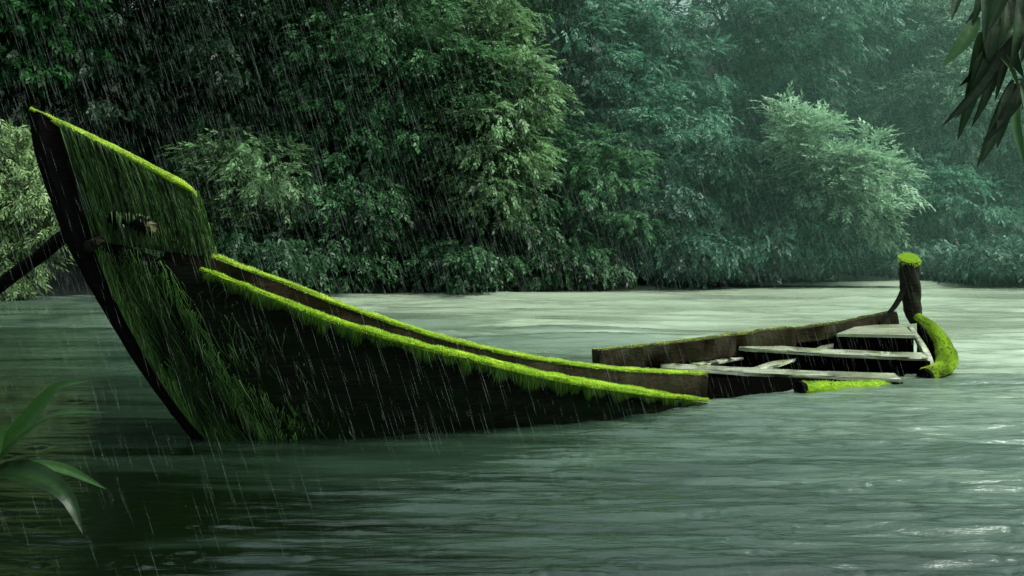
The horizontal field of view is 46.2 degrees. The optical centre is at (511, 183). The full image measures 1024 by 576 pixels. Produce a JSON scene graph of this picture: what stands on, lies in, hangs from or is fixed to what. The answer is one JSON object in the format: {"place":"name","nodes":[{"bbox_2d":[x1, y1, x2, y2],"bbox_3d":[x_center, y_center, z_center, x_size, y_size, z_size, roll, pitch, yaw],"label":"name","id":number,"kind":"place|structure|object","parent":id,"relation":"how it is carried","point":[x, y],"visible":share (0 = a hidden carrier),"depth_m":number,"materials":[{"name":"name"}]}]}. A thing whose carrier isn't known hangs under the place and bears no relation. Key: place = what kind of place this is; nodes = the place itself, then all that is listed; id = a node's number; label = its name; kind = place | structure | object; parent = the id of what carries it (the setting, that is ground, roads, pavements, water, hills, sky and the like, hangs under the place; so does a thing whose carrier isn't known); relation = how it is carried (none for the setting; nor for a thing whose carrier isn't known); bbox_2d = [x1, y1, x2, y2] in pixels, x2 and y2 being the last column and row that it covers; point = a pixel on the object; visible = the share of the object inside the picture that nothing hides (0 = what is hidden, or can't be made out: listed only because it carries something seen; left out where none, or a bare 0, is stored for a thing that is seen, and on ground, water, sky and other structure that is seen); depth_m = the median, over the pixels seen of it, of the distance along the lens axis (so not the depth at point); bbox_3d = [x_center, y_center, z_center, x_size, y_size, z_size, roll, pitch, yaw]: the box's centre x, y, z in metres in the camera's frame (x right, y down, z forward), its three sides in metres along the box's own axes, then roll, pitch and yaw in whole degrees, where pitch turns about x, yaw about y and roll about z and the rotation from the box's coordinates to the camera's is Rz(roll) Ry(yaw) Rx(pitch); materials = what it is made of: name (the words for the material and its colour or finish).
{"place":"outdoors","nodes":[
{"label":"outdoors","id":0,"kind":"place"},
{"bbox_2d":[0,278,1023,575],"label":"river water","id":1,"kind":"structure","parent":0,"point":[912,474],"depth_m":7.97,"materials":[{"name":"green liquid"}]},
{"bbox_2d":[0,230,65,293],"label":"mooring pole","id":2,"kind":"object","parent":1,"relation":"in","point":[50,246],"visible":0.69,"depth_m":9.02,"materials":[{"name":"brown wood"}]},
{"bbox_2d":[27,107,959,440],"bbox_3d":[0.528,0.898,10.410,8.756,2.897,1.768,0,0,-32],"label":"longtail boat","id":3,"kind":"object","parent":1,"relation":"on","point":[217,345],"visible":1,"depth_m":8.86,"materials":[{"name":"black wood"}]},
{"bbox_2d":[0,9,1023,295],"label":"bank","id":4,"kind":"structure","parent":0,"point":[72,281],"depth_m":23.26,"materials":[{"name":"green plant"}]},
{"bbox_2d":[0,111,77,300],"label":"bush","id":5,"kind":"object","parent":4,"relation":"on","point":[27,215],"visible":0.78,"depth_m":19.45,"materials":[{"name":"green plant"}]},
{"bbox_2d":[0,0,128,283],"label":"tree","id":6,"kind":"object","parent":4,"relation":"on","point":[29,21],"visible":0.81,"depth_m":20.29,"materials":[{"name":"green plant"}]},
{"bbox_2d":[85,0,162,130],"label":"tree","id":7,"kind":"object","parent":4,"relation":"on","point":[125,25],"depth_m":24.21,"materials":[{"name":"green plant"}]},
{"bbox_2d":[0,0,300,258],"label":"tree","id":8,"kind":"object","parent":4,"relation":"on","point":[143,84],"visible":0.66,"depth_m":21.27,"materials":[{"name":"green plant"}]},
{"bbox_2d":[155,0,181,176],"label":"tree","id":9,"kind":"object","parent":4,"relation":"on","point":[171,170],"visible":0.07,"depth_m":24.50,"materials":[{"name":"green plant"}]},
{"bbox_2d":[129,221,340,292],"bbox_3d":[-4.739,1.298,20.338,3.791,1.443,3.379,0,0,0],"label":"bush","id":10,"kind":"object","parent":4,"relation":"on","point":[275,258],"visible":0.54,"depth_m":19.62,"materials":[{"name":"green plant"}]},
{"bbox_2d":[155,124,339,257],"bbox_3d":[-4.656,0.444,20.750,3.288,3.025,2.984,0,0,0],"label":"bush","id":11,"kind":"object","parent":4,"relation":"on","point":[244,192],"visible":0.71,"depth_m":20.18,"materials":[{"name":"green plant"}]},
{"bbox_2d":[155,0,349,183],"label":"tree","id":12,"kind":"object","parent":4,"relation":"on","point":[247,50],"visible":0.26,"depth_m":21.88,"materials":[{"name":"green plant"}]},
{"bbox_2d":[235,38,412,281],"bbox_3d":[-3.547,-0.406,22.010,3.619,4.612,3.442,0,0,0],"label":"tree","id":13,"kind":"object","parent":4,"relation":"on","point":[345,162],"visible":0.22,"depth_m":21.28,"materials":[{"name":"green plant"}]},
{"bbox_2d":[251,175,435,296],"bbox_3d":[-2.857,0.822,21.258,3.614,2.283,3.220,0,0,0],"label":"bush","id":14,"kind":"object","parent":4,"relation":"on","point":[358,247],"visible":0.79,"depth_m":20.44,"materials":[{"name":"green plant"}]},
{"bbox_2d":[334,149,417,276],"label":"bush","id":15,"kind":"object","parent":4,"relation":"on","point":[397,215],"depth_m":23.07,"materials":[{"name":"green plant"}]},
{"bbox_2d":[238,0,530,264],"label":"tree","id":16,"kind":"object","parent":4,"relation":"on","point":[399,60],"visible":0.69,"depth_m":21.30,"materials":[{"name":"green plant"}]},
{"bbox_2d":[389,236,531,294],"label":"bush","id":17,"kind":"object","parent":4,"relation":"on","point":[455,270],"visible":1,"depth_m":20.60,"materials":[{"name":"green plant"}]},
{"bbox_2d":[366,0,566,98],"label":"tree","id":18,"kind":"object","parent":4,"relation":"on","point":[479,9],"visible":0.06,"depth_m":23.98,"materials":[{"name":"green plant"}]},
{"bbox_2d":[397,0,584,283],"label":"tree","id":19,"kind":"object","parent":4,"relation":"on","point":[501,118],"visible":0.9,"depth_m":21.35,"materials":[{"name":"green plant"}]},
{"bbox_2d":[425,160,575,291],"bbox_3d":[-0.133,0.741,22.313,3.177,2.394,2.921,0,0,0],"label":"bush","id":20,"kind":"object","parent":4,"relation":"on","point":[547,229],"visible":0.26,"depth_m":21.43,"materials":[{"name":"green plant"}]},
{"bbox_2d":[470,0,634,111],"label":"tree","id":21,"kind":"object","parent":4,"relation":"on","point":[574,58],"visible":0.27,"depth_m":24.57,"materials":[{"name":"green plant"}]},
{"bbox_2d":[470,0,652,88],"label":"tree","id":22,"kind":"object","parent":4,"relation":"on","point":[581,81],"visible":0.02,"depth_m":29.69,"materials":[{"name":"green plant"}]},
{"bbox_2d":[503,229,648,291],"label":"bush","id":23,"kind":"object","parent":4,"relation":"on","point":[578,267],"visible":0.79,"depth_m":21.33,"materials":[{"name":"green plant"}]},
{"bbox_2d":[499,104,694,277],"bbox_3d":[1.386,0.131,23.032,4.278,3.518,3.559,0,0,0],"label":"bush","id":24,"kind":"object","parent":4,"relation":"on","point":[586,180],"visible":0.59,"depth_m":22.37,"materials":[{"name":"green plant"}]},
{"bbox_2d":[511,0,754,199],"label":"tree","id":25,"kind":"object","parent":4,"relation":"on","point":[625,78],"visible":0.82,"depth_m":24.94,"materials":[{"name":"green plant"}]},
{"bbox_2d":[553,183,730,283],"bbox_3d":[2.514,0.951,23.070,3.753,1.924,2.950,0,0,0],"label":"bush","id":26,"kind":"object","parent":4,"relation":"on","point":[676,207],"visible":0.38,"depth_m":22.26,"materials":[{"name":"green plant"}]},
{"bbox_2d":[602,80,771,233],"bbox_3d":[3.419,-0.100,23.985,3.512,3.895,3.503,0,0,0],"label":"tree","id":27,"kind":"object","parent":4,"relation":"on","point":[698,167],"visible":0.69,"depth_m":23.07,"materials":[{"name":"green plant"}]},
{"bbox_2d":[621,224,769,289],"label":"bush","id":28,"kind":"object","parent":4,"relation":"on","point":[694,262],"visible":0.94,"depth_m":21.59,"materials":[{"name":"green plant"}]},
{"bbox_2d":[604,0,834,121],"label":"tree","id":29,"kind":"object","parent":4,"relation":"on","point":[721,21],"visible":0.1,"depth_m":30.32,"materials":[{"name":"green plant"}]},
{"bbox_2d":[702,183,859,285],"bbox_3d":[4.933,0.930,23.053,3.906,2.009,3.050,0,0,-25],"label":"bush","id":30,"kind":"object","parent":4,"relation":"on","point":[776,249],"visible":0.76,"depth_m":22.26,"materials":[{"name":"green plant"}]},
{"bbox_2d":[674,0,925,183],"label":"tree","id":31,"kind":"object","parent":4,"relation":"on","point":[785,37],"visible":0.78,"depth_m":27.19,"materials":[{"name":"green plant"}]},
{"bbox_2d":[733,80,935,281],"bbox_3d":[6.088,-0.039,23.090,3.816,3.923,3.104,0,0,0],"label":"bush","id":32,"kind":"object","parent":4,"relation":"on","point":[833,181],"visible":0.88,"depth_m":22.53,"materials":[{"name":"green plant"}]},
{"bbox_2d":[771,0,974,150],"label":"tree","id":33,"kind":"object","parent":4,"relation":"on","point":[865,111],"visible":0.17,"depth_m":30.25,"materials":[{"name":"green plant"}]},
{"bbox_2d":[830,234,924,274],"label":"bush","id":34,"kind":"object","parent":4,"relation":"on","point":[846,269],"visible":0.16,"depth_m":24.43,"materials":[{"name":"green plant"}]},
{"bbox_2d":[774,0,981,93],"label":"tree","id":35,"kind":"object","parent":4,"relation":"on","point":[929,41],"visible":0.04,"depth_m":31.29,"materials":[{"name":"green plant"}]},
{"bbox_2d":[848,234,974,280],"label":"bush","id":36,"kind":"object","parent":4,"relation":"on","point":[887,266],"visible":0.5,"depth_m":23.33,"materials":[{"name":"green plant"}]},
{"bbox_2d":[828,0,1023,157],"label":"tree","id":37,"kind":"object","parent":4,"relation":"on","point":[942,26],"visible":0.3,"depth_m":28.71,"materials":[{"name":"green plant"}]},
{"bbox_2d":[845,47,1023,210],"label":"tree","id":38,"kind":"object","parent":4,"relation":"on","point":[964,149],"visible":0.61,"depth_m":26.86,"materials":[{"name":"green plant"}]},
{"bbox_2d":[852,147,1023,250],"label":"bush","id":39,"kind":"object","parent":4,"relation":"on","point":[956,202],"visible":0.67,"depth_m":24.43,"materials":[{"name":"green plant"}]},
{"bbox_2d":[862,199,1023,255],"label":"bush","id":40,"kind":"object","parent":4,"relation":"on","point":[1018,224],"visible":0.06,"depth_m":24.79,"materials":[{"name":"green plant"}]},
{"bbox_2d":[920,236,1023,285],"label":"bush","id":41,"kind":"object","parent":4,"relation":"on","point":[980,267],"visible":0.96,"depth_m":22.21,"materials":[{"name":"green plant"}]},
{"bbox_2d":[955,225,1023,252],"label":"bush","id":42,"kind":"object","parent":4,"relation":"on","point":[1015,243],"visible":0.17,"depth_m":23.86,"materials":[{"name":"green plant"}]},
{"bbox_2d":[986,64,1023,222],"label":"tree","id":43,"kind":"object","parent":4,"relation":"on","point":[1019,188],"visible":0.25,"depth_m":26.15,"materials":[{"name":"green plant"}]},
{"bbox_2d":[131,0,969,27],"label":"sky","id":44,"kind":"structure","parent":0,"point":[684,1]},
{"bbox_2d":[942,0,1023,168],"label":"hanging branch","id":45,"kind":"object","parent":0,"point":[998,44],"visible":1,"depth_m":3.30,"materials":[{"name":"green plant"}]},
{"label":"near bank","id":46,"kind":"structure","parent":0,"visible":0},
{"bbox_2d":[0,380,105,532],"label":"leafy plant","id":47,"kind":"object","parent":46,"relation":"on","point":[42,474],"visible":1,"depth_m":2.53,"materials":[{"name":"green plant"}]}
]}

